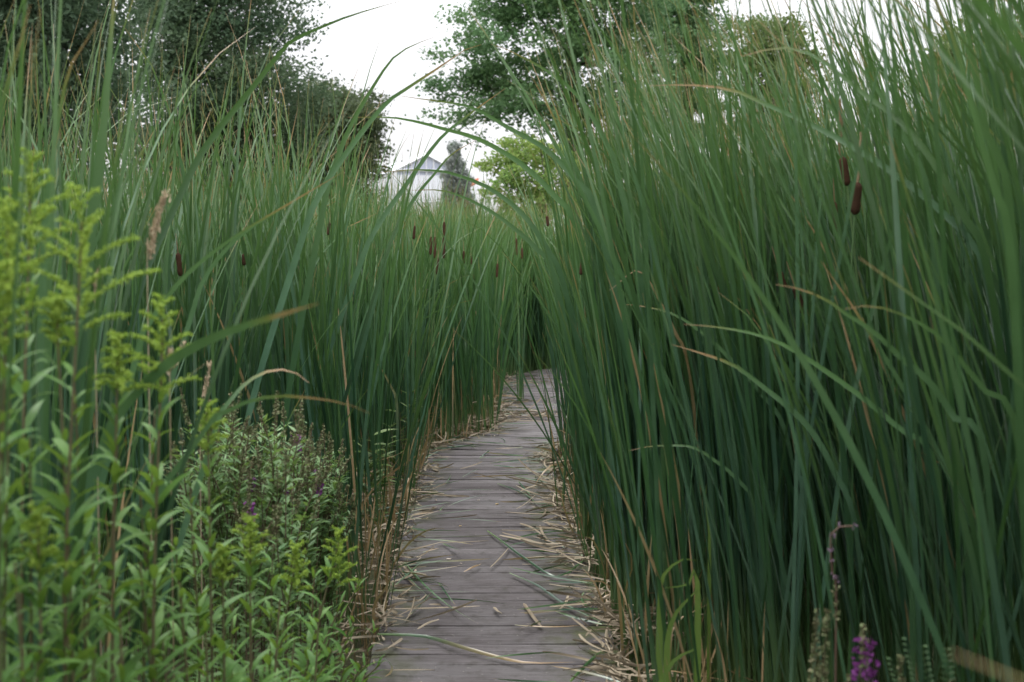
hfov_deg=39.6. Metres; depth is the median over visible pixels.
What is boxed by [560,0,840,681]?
cattail plant
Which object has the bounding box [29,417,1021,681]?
ground
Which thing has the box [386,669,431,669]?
fallen reed
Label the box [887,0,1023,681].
cattail plant
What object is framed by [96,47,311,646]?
cattail plant
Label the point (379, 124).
round tree
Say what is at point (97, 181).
cattail plant
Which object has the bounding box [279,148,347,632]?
cattail plant
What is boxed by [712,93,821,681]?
cattail plant
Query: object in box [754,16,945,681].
cattail plant
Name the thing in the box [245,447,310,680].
loosestrife
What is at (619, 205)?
cattail plant
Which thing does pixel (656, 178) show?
cattail plant
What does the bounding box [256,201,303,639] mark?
cattail plant
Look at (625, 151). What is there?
cattail plant
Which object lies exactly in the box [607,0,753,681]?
cattail plant
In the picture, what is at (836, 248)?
flowering cattail
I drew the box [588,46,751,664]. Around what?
cattail plant
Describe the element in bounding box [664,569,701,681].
broad grass
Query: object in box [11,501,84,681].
goldenrod
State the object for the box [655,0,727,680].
cattail plant
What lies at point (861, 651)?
loosestrife
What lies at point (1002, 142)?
cattail plant
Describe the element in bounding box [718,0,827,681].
cattail plant
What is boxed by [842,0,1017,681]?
cattail plant
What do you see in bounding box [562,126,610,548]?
cattail plant
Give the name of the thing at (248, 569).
goldenrod
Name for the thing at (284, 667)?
goldenrod
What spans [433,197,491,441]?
flowering cattail
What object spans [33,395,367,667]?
cattail plant
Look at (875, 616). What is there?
cattail plant
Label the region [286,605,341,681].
goldenrod
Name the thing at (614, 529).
cattail plant
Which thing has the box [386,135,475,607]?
cattail plant
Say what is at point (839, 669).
cattail plant
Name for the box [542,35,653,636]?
cattail plant
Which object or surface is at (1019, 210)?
cattail plant
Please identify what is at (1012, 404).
cattail plant
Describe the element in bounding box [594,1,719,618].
cattail plant
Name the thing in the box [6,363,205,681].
cattail plant
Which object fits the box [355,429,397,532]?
willow herb
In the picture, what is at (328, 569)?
goldenrod
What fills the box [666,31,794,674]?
cattail plant
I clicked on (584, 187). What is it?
cattail plant
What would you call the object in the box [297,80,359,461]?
cattail plant
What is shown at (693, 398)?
cattail plant
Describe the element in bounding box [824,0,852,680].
cattail plant
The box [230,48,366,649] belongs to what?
cattail plant
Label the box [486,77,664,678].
cattail plant
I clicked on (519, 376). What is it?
flowering cattail
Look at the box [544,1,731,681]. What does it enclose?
cattail plant
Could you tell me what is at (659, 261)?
cattail plant
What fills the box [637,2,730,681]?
cattail plant
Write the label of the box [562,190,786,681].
cattail plant
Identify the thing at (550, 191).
cattail plant
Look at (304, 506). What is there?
loosestrife
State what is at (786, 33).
pale shrub
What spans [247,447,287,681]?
loosestrife
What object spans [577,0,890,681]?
cattail plant
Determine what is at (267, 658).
goldenrod
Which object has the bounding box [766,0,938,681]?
cattail plant
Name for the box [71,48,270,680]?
cattail plant
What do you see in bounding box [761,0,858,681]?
cattail plant
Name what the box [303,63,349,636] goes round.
cattail plant
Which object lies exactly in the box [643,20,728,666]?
cattail plant
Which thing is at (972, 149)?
cattail plant
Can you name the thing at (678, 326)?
cattail plant
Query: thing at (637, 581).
cattail plant
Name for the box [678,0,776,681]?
cattail plant
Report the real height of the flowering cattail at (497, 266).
2.172 m
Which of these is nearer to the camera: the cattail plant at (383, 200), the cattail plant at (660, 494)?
the cattail plant at (660, 494)
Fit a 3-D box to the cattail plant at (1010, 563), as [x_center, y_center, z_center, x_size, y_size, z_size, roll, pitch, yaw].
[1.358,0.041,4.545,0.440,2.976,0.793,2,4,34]
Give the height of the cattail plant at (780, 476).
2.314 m
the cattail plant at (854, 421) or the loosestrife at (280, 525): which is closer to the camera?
the cattail plant at (854, 421)
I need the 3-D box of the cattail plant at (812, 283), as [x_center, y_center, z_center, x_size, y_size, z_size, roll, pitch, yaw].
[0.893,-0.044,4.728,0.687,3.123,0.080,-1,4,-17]
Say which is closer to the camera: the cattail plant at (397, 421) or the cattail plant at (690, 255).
the cattail plant at (690, 255)
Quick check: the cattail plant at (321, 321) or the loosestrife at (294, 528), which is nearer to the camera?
the loosestrife at (294, 528)
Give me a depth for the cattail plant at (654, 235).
5.04 m
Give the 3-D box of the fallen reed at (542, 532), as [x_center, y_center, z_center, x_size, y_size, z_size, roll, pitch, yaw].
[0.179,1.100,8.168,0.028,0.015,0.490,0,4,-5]
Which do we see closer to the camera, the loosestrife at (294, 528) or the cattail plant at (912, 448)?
the cattail plant at (912, 448)
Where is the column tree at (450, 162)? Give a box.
[436,139,475,214]
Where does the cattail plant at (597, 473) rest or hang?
on the ground at (357, 655)
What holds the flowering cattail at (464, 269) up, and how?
on the ground at (357, 655)
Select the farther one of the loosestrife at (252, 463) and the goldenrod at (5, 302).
the loosestrife at (252, 463)
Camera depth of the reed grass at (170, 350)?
3.43 m
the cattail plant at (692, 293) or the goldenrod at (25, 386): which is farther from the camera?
the cattail plant at (692, 293)
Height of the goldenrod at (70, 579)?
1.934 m
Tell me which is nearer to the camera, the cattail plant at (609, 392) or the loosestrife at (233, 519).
the cattail plant at (609, 392)
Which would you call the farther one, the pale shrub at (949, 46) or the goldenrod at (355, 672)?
the pale shrub at (949, 46)
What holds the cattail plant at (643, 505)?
on the ground at (357, 655)
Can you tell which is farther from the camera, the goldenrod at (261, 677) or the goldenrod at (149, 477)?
the goldenrod at (261, 677)
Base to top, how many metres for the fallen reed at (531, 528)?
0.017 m
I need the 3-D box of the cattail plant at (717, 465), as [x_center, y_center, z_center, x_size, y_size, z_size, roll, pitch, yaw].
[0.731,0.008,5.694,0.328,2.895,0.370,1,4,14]
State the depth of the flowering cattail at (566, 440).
8.96 m
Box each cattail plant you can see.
[0,0,167,675]
[0,1,197,676]
[0,5,39,574]
[0,22,101,618]
[0,61,153,635]
[1,0,114,681]
[1,0,164,666]
[2,0,149,681]
[4,0,254,626]
[6,42,146,637]
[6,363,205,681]
[7,303,318,665]
[8,3,113,642]
[8,33,130,677]
[22,20,98,679]
[26,0,211,681]
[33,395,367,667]
[38,1,340,681]
[39,0,379,681]
[49,117,298,634]
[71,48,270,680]
[87,1,398,677]
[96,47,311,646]
[141,369,308,681]
[180,3,276,660]
[200,61,312,639]
[201,121,344,635]
[205,102,363,609]
[209,45,478,680]
[225,12,367,594]
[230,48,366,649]
[237,71,315,620]
[239,138,404,627]
[243,52,347,641]
[254,93,340,644]
[256,76,414,635]
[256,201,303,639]
[262,138,355,627]
[272,37,433,637]
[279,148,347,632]
[282,210,368,613]
[284,89,503,604]
[297,43,384,616]
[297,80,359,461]
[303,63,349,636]
[318,140,405,279]
[333,354,347,593]
[335,140,475,593]
[345,116,395,357]
[348,116,694,654]
[356,227,445,641]
[368,338,446,619]
[369,91,476,613]
[370,119,380,619]
[380,156,607,463]
[382,370,398,486]
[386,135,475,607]
[390,164,495,604]
[403,96,706,661]
[410,189,606,513]
[454,330,604,542]
[464,0,693,681]
[468,9,755,679]
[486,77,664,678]
[491,44,760,675]
[512,133,610,612]
[525,34,788,535]
[526,16,734,679]
[532,1,658,681]
[535,49,613,279]
[536,12,654,668]
[538,0,641,656]
[539,91,674,449]
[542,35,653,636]
[543,5,780,638]
[543,48,693,676]
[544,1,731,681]
[544,46,678,640]
[546,0,863,547]
[549,22,716,681]
[551,51,625,241]
[551,59,676,618]
[553,243,605,436]
[555,25,636,659]
[555,35,682,655]
[555,338,645,679]
[556,0,746,681]
[556,57,659,624]
[557,0,859,681]
[557,58,722,517]
[558,0,671,681]
[558,133,691,631]
[559,56,625,637]
[559,71,653,651]
[559,254,651,678]
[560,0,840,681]
[562,1,650,647]
[562,1,784,681]
[562,7,811,580]
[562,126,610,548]
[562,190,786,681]
[564,61,694,416]
[565,82,772,658]
[566,324,616,634]
[567,43,681,681]
[567,253,639,681]
[569,53,754,659]
[569,332,635,650]
[570,90,757,312]
[574,0,724,681]
[574,75,749,306]
[574,229,628,679]
[574,325,656,601]
[575,50,744,434]
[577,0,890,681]
[578,1,715,681]
[579,87,702,550]
[582,0,799,681]
[582,73,935,649]
[583,0,699,681]
[583,9,695,597]
[585,0,747,679]
[585,15,715,657]
[585,39,639,667]
[585,85,740,641]
[586,0,782,681]
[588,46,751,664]
[588,105,622,621]
[589,7,783,681]
[589,52,719,681]
[592,4,810,643]
[592,36,673,431]
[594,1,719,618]
[594,34,737,374]
[597,157,713,670]
[599,0,804,681]
[599,45,757,638]
[600,2,739,681]
[601,1,739,596]
[601,21,908,636]
[601,332,649,681]
[601,454,692,681]
[603,72,656,561]
[604,43,712,643]
[606,27,785,681]
[607,0,655,676]
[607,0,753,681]
[608,66,807,681]
[610,143,739,681]
[611,41,738,594]
[616,48,719,608]
[616,61,804,681]
[617,0,908,681]
[620,0,657,624]
[620,11,808,681]
[621,24,771,679]
[621,35,810,677]
[624,0,737,681]
[624,35,934,681]
[626,2,776,681]
[626,304,823,669]
[627,12,676,681]
[627,160,683,563]
[628,0,764,681]
[628,35,836,660]
[628,41,785,681]
[629,11,846,681]
[630,444,811,678]
[633,0,663,663]
[633,18,788,679]
[634,0,786,680]
[634,137,1017,680]
[636,78,641,681]
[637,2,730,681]
[641,0,792,611]
[641,103,732,680]
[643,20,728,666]
[643,29,772,661]
[644,79,765,660]
[647,0,738,681]
[648,0,982,681]
[649,16,743,681]
[650,0,872,680]
[650,73,1023,676]
[652,10,818,676]
[654,5,731,677]
[654,12,776,681]
[654,214,693,681]
[654,326,690,681]
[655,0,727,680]
[655,104,682,678]
[656,99,755,678]
[659,0,801,681]
[666,0,806,681]
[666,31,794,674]
[668,0,818,667]
[672,277,871,681]
[673,36,832,675]
[675,0,917,681]
[676,119,770,667]
[677,107,856,666]
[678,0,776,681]
[680,5,961,681]
[683,202,974,681]
[694,0,954,678]
[695,61,768,681]
[698,0,916,681]
[698,83,726,656]
[701,0,836,681]
[701,10,978,681]
[703,0,772,681]
[705,0,867,680]
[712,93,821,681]
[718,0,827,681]
[721,14,834,681]
[726,207,794,451]
[730,3,788,681]
[733,1,844,681]
[733,40,891,680]
[744,47,1023,665]
[746,0,903,676]
[748,2,971,657]
[750,4,932,679]
[752,142,866,681]
[753,104,839,681]
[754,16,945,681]
[757,159,909,665]
[759,72,927,676]
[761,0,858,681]
[762,1,909,681]
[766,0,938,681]
[767,0,833,681]
[769,0,874,663]
[772,276,906,681]
[773,0,894,681]
[776,266,1005,681]
[777,4,902,643]
[789,0,799,681]
[801,0,1016,681]
[806,20,1022,681]
[807,75,824,677]
[811,0,970,681]
[811,72,950,678]
[823,8,1023,661]
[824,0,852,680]
[824,1,989,681]
[827,0,1023,681]
[828,45,942,674]
[831,0,1007,416]
[833,0,930,680]
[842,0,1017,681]
[846,0,1019,373]
[847,0,989,681]
[847,0,1023,603]
[850,0,960,681]
[852,246,909,681]
[858,0,996,681]
[858,0,1023,679]
[867,0,994,681]
[869,0,1023,672]
[871,0,1017,681]
[872,0,1023,360]
[873,188,998,681]
[878,0,922,681]
[878,1,967,676]
[887,0,915,681]
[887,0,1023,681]
[892,334,897,681]
[896,1,1023,679]
[897,0,1023,395]
[905,0,970,681]
[909,0,1023,326]
[909,339,957,595]
[925,0,964,681]
[930,0,1023,312]
[934,401,1010,681]
[936,0,1023,597]
[959,325,1004,622]
[961,0,1023,210]
[970,1,1023,198]
[971,0,1023,261]
[979,0,1023,245]
[989,0,1023,681]
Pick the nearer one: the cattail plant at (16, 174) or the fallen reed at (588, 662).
the cattail plant at (16, 174)
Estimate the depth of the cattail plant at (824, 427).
5.00 m
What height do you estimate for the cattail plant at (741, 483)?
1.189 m
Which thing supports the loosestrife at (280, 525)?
on the ground at (357, 655)
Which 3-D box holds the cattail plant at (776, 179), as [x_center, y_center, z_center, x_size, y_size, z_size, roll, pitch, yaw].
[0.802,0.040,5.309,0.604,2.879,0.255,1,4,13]
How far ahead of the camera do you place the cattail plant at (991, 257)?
4.22 m
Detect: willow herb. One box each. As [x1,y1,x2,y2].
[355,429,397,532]
[384,386,421,505]
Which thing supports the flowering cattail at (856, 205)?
on the ground at (357, 655)
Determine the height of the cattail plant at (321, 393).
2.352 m
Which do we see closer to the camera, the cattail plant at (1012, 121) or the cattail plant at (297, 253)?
the cattail plant at (1012, 121)
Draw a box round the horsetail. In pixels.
[886,637,955,681]
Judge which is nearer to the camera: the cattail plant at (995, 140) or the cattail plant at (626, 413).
the cattail plant at (995, 140)
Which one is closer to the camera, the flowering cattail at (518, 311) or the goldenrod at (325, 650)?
the goldenrod at (325, 650)
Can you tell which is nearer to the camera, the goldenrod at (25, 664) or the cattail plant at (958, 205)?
the goldenrod at (25, 664)
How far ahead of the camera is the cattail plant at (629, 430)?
6.08 m
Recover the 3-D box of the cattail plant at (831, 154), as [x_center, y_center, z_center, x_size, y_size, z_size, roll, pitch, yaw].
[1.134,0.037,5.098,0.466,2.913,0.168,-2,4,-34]
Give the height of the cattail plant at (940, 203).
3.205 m
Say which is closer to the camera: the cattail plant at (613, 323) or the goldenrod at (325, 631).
the goldenrod at (325, 631)
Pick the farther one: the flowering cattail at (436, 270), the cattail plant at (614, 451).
the flowering cattail at (436, 270)
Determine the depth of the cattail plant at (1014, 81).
3.49 m
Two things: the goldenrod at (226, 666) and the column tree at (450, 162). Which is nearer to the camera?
the goldenrod at (226, 666)
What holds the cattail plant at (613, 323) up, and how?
on the ground at (357, 655)
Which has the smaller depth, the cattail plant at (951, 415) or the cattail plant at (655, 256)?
the cattail plant at (951, 415)
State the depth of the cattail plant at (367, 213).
9.76 m
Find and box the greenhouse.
[361,152,446,215]
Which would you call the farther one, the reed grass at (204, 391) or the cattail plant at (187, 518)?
the reed grass at (204, 391)
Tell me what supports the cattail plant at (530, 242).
on the ground at (357, 655)
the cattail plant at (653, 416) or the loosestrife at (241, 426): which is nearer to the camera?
the cattail plant at (653, 416)
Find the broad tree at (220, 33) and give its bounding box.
[104,0,372,220]
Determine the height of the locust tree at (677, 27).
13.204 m
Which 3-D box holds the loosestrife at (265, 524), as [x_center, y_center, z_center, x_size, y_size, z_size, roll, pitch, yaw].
[-0.858,0.922,4.873,0.214,1.155,0.211,0,4,0]
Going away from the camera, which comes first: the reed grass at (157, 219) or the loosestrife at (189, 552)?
the reed grass at (157, 219)
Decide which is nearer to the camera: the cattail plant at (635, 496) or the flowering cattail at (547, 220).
the cattail plant at (635, 496)
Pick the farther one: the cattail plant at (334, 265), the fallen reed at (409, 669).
the cattail plant at (334, 265)
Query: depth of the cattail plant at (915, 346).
5.06 m
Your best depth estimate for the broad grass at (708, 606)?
5.07 m
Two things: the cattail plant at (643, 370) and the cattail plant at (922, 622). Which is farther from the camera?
the cattail plant at (643, 370)
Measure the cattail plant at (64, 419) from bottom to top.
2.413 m
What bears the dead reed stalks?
on the ground at (357, 655)
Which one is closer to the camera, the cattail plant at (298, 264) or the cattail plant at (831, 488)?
the cattail plant at (831, 488)
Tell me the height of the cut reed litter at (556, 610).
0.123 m
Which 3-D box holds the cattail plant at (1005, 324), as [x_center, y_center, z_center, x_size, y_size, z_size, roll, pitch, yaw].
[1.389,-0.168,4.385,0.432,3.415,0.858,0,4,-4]
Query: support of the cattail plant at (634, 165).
on the ground at (357, 655)
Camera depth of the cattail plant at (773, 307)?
4.42 m
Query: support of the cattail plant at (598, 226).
on the ground at (357, 655)
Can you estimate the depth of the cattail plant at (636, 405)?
4.43 m
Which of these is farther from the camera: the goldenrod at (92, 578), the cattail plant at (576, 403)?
the cattail plant at (576, 403)
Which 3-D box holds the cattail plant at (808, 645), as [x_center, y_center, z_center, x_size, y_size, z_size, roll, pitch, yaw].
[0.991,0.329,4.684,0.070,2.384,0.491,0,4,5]
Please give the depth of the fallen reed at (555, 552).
7.66 m
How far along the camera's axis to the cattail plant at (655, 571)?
4.44 m
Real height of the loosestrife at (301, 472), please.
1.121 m
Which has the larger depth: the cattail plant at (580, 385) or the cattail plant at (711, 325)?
the cattail plant at (580, 385)
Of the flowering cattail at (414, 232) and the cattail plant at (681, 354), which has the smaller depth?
the cattail plant at (681, 354)
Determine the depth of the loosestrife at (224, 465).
5.69 m
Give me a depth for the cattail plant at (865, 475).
3.21 m
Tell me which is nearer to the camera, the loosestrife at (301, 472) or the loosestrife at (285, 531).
the loosestrife at (285, 531)
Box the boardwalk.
[365,368,626,681]
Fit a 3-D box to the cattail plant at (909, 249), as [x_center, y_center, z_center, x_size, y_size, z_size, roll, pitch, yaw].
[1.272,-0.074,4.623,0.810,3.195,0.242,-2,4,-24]
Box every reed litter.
[248,370,712,681]
[376,375,619,681]
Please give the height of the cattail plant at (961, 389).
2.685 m
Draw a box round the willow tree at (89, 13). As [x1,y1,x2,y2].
[0,0,189,217]
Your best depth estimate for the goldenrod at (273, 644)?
3.65 m
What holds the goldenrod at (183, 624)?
on the ground at (357, 655)
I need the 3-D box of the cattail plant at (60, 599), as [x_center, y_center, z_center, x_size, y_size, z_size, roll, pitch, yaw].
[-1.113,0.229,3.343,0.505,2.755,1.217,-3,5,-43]
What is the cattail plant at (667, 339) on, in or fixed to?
on the ground at (357, 655)
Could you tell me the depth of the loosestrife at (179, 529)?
5.61 m
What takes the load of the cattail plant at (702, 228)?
on the ground at (357, 655)
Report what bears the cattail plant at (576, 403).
on the ground at (357, 655)
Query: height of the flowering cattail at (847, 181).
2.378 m
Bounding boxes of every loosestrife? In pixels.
[162,454,222,677]
[167,411,226,676]
[174,447,221,674]
[176,472,219,670]
[179,375,244,679]
[179,423,234,681]
[188,444,246,667]
[193,426,247,680]
[197,427,260,660]
[198,392,257,666]
[198,394,259,678]
[203,403,250,668]
[203,412,253,663]
[212,401,268,670]
[214,459,274,676]
[219,403,245,662]
[219,408,255,664]
[220,418,263,659]
[225,392,284,673]
[228,444,292,679]
[229,475,283,676]
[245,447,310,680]
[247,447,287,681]
[249,470,299,678]
[254,394,307,679]
[259,391,309,668]
[259,401,306,675]
[266,449,320,680]
[268,428,304,679]
[278,428,335,671]
[286,461,324,679]
[287,422,330,671]
[288,409,327,678]
[288,430,329,680]
[292,440,342,681]
[292,452,344,676]
[294,454,337,649]
[295,466,343,665]
[296,450,338,651]
[312,484,349,620]
[314,423,346,681]
[318,431,352,672]
[318,469,346,654]
[318,492,355,671]
[319,471,357,662]
[807,608,850,681]
[827,522,857,681]
[851,623,879,681]
[896,654,955,681]
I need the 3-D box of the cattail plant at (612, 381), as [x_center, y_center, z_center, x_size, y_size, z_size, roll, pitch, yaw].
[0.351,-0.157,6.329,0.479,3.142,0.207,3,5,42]
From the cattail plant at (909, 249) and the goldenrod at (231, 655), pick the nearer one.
the goldenrod at (231, 655)
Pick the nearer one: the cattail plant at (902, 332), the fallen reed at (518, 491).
the cattail plant at (902, 332)
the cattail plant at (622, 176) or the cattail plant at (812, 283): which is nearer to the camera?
the cattail plant at (812, 283)
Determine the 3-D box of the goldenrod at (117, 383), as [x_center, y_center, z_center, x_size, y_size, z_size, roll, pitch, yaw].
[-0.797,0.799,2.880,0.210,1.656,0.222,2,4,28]
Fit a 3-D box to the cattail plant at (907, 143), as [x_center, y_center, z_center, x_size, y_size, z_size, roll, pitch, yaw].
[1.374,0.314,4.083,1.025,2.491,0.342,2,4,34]
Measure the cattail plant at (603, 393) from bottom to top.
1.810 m
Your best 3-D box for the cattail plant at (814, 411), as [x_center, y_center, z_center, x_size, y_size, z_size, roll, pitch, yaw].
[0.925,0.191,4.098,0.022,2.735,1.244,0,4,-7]
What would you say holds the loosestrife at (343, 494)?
on the ground at (357, 655)
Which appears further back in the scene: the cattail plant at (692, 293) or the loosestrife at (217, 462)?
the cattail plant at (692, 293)
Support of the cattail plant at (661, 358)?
on the ground at (357, 655)
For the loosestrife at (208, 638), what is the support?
on the ground at (357, 655)
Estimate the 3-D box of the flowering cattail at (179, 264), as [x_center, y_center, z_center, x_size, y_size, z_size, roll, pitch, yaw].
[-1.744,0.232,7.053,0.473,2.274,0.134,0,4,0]
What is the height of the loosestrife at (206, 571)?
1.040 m
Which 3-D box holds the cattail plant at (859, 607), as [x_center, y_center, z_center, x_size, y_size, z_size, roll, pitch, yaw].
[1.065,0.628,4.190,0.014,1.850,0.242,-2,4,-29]
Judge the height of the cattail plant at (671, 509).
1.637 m
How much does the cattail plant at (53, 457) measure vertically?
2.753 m
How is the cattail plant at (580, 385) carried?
on the ground at (357, 655)
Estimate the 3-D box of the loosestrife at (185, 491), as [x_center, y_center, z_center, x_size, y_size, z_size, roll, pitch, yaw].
[-1.071,0.860,4.876,0.158,1.279,0.244,2,4,25]
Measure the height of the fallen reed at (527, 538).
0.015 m
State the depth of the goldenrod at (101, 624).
3.07 m
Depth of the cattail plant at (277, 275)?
6.62 m
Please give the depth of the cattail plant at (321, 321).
6.78 m
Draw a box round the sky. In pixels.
[68,0,1023,237]
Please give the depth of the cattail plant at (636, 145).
4.81 m
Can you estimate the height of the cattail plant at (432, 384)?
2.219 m
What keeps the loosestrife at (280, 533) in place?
on the ground at (357, 655)
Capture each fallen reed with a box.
[361,497,428,511]
[377,633,565,663]
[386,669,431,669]
[390,606,473,608]
[404,562,474,621]
[417,619,438,628]
[426,445,474,457]
[439,583,454,603]
[487,530,593,576]
[497,483,536,503]
[500,535,582,544]
[502,532,561,545]
[505,512,569,514]
[510,573,609,626]
[518,625,577,626]
[520,523,541,534]
[523,603,541,625]
[538,549,573,553]
[539,525,549,540]
[569,650,601,681]
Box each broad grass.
[656,559,697,678]
[658,647,702,681]
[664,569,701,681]
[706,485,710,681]
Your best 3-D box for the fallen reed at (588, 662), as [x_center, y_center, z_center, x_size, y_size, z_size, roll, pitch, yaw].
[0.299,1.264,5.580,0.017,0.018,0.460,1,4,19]
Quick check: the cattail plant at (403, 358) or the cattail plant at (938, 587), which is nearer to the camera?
the cattail plant at (938, 587)
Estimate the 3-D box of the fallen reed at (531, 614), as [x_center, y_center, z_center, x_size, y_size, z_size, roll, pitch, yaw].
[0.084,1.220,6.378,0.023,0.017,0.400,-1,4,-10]
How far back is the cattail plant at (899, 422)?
4.91 m
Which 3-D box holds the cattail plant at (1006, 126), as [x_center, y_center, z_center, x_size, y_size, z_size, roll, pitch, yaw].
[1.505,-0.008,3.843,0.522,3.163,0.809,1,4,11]
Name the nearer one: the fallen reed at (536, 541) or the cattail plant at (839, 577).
the cattail plant at (839, 577)
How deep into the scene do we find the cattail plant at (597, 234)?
6.07 m
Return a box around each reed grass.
[92,268,101,655]
[145,188,170,541]
[166,340,185,678]
[200,360,211,676]
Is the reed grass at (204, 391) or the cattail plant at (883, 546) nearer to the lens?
the reed grass at (204, 391)
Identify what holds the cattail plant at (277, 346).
on the ground at (357, 655)
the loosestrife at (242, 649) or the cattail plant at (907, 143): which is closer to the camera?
the cattail plant at (907, 143)
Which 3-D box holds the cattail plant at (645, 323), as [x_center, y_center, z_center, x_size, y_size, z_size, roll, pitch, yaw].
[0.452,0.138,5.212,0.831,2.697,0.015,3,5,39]
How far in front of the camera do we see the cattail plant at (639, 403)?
5.86 m
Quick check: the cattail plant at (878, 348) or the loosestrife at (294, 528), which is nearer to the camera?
the cattail plant at (878, 348)
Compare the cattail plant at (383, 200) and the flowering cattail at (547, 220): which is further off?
the flowering cattail at (547, 220)
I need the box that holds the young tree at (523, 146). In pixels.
[471,128,594,224]
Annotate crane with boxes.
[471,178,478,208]
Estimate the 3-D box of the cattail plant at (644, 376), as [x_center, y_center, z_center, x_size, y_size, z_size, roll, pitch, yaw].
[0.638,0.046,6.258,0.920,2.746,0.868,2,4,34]
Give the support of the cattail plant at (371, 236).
on the ground at (357, 655)
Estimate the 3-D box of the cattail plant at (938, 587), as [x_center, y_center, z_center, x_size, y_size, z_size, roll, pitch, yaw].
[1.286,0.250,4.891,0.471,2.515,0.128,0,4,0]
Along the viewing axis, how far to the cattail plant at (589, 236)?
6.33 m
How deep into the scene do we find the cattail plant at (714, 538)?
5.21 m
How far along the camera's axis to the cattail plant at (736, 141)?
5.41 m
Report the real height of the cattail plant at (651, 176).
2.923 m
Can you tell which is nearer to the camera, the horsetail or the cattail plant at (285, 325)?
the horsetail
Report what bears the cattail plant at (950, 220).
on the ground at (357, 655)
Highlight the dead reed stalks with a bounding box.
[299,357,764,681]
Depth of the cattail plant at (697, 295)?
4.48 m
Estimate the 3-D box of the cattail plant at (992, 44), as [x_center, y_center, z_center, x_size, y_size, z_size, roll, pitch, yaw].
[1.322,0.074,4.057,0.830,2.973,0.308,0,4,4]
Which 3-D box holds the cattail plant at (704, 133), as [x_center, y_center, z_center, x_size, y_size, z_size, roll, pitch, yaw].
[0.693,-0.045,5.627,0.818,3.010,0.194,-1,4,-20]
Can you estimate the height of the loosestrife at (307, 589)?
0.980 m
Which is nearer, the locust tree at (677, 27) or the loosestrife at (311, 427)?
the loosestrife at (311, 427)
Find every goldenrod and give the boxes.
[0,147,74,676]
[0,181,161,681]
[0,194,73,668]
[0,257,49,681]
[0,350,49,677]
[1,437,62,681]
[2,558,70,681]
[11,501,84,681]
[13,636,59,681]
[25,290,115,681]
[36,385,129,681]
[43,590,99,681]
[74,527,125,680]
[75,328,172,681]
[79,434,141,681]
[85,635,118,681]
[96,614,147,681]
[108,292,201,681]
[115,409,189,681]
[115,484,196,681]
[122,562,194,681]
[145,631,192,681]
[157,534,232,681]
[160,573,207,681]
[164,487,233,681]
[166,398,253,681]
[187,619,232,681]
[193,589,254,681]
[200,542,254,681]
[213,644,242,681]
[221,512,286,681]
[239,599,305,681]
[245,617,254,681]
[255,551,299,681]
[255,662,280,681]
[256,539,312,681]
[277,639,306,681]
[278,590,345,680]
[279,524,358,681]
[280,566,336,681]
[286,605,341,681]
[297,575,365,678]
[297,640,338,681]
[298,666,320,681]
[309,615,359,681]
[323,631,359,681]
[336,652,374,681]
[339,654,385,681]
[349,619,379,681]
[349,668,369,681]
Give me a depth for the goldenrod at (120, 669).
2.75 m
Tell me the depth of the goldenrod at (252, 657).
3.55 m
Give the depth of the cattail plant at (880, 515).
5.41 m
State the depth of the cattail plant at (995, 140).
3.53 m
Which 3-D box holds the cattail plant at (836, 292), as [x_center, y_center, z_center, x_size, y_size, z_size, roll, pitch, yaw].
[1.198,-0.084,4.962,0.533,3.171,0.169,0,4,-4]
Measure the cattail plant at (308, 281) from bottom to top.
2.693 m
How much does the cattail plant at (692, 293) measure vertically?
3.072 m
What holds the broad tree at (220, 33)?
on the ground at (357, 655)
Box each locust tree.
[404,0,699,193]
[626,0,770,168]
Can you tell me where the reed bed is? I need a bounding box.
[0,0,1023,681]
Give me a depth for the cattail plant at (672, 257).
5.68 m
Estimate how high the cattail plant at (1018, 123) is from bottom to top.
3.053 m
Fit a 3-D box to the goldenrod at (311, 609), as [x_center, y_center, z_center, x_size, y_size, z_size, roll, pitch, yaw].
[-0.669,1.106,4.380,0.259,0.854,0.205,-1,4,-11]
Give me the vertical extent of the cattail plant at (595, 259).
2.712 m
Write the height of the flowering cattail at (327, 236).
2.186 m
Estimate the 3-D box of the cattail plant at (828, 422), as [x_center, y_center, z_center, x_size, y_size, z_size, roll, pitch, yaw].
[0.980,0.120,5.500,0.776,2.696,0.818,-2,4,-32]
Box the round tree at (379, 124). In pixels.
[272,73,408,216]
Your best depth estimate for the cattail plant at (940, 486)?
3.90 m
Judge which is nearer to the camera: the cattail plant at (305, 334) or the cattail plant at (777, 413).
the cattail plant at (777, 413)
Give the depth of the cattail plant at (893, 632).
4.98 m
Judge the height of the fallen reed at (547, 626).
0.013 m
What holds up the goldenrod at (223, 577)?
on the ground at (357, 655)
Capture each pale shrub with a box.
[700,11,845,140]
[892,10,1023,152]
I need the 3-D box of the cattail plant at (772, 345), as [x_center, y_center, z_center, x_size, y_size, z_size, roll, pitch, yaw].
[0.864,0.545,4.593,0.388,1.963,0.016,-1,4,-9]
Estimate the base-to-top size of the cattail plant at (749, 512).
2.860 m
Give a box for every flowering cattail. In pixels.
[175,192,206,477]
[229,188,349,398]
[232,254,295,443]
[324,216,330,273]
[392,209,431,445]
[406,249,457,438]
[407,227,464,306]
[409,197,420,341]
[423,216,498,366]
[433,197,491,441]
[442,210,475,444]
[470,228,491,289]
[492,233,530,403]
[509,224,523,398]
[522,262,583,510]
[534,203,568,464]
[696,128,848,673]
[728,130,861,681]
[732,98,885,681]
[733,178,867,646]
[743,205,908,676]
[780,79,901,681]
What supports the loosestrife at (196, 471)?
on the ground at (357, 655)
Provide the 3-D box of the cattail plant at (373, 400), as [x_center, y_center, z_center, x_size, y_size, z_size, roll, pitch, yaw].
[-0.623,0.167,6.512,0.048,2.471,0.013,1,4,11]
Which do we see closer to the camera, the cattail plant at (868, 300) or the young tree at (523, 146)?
the cattail plant at (868, 300)

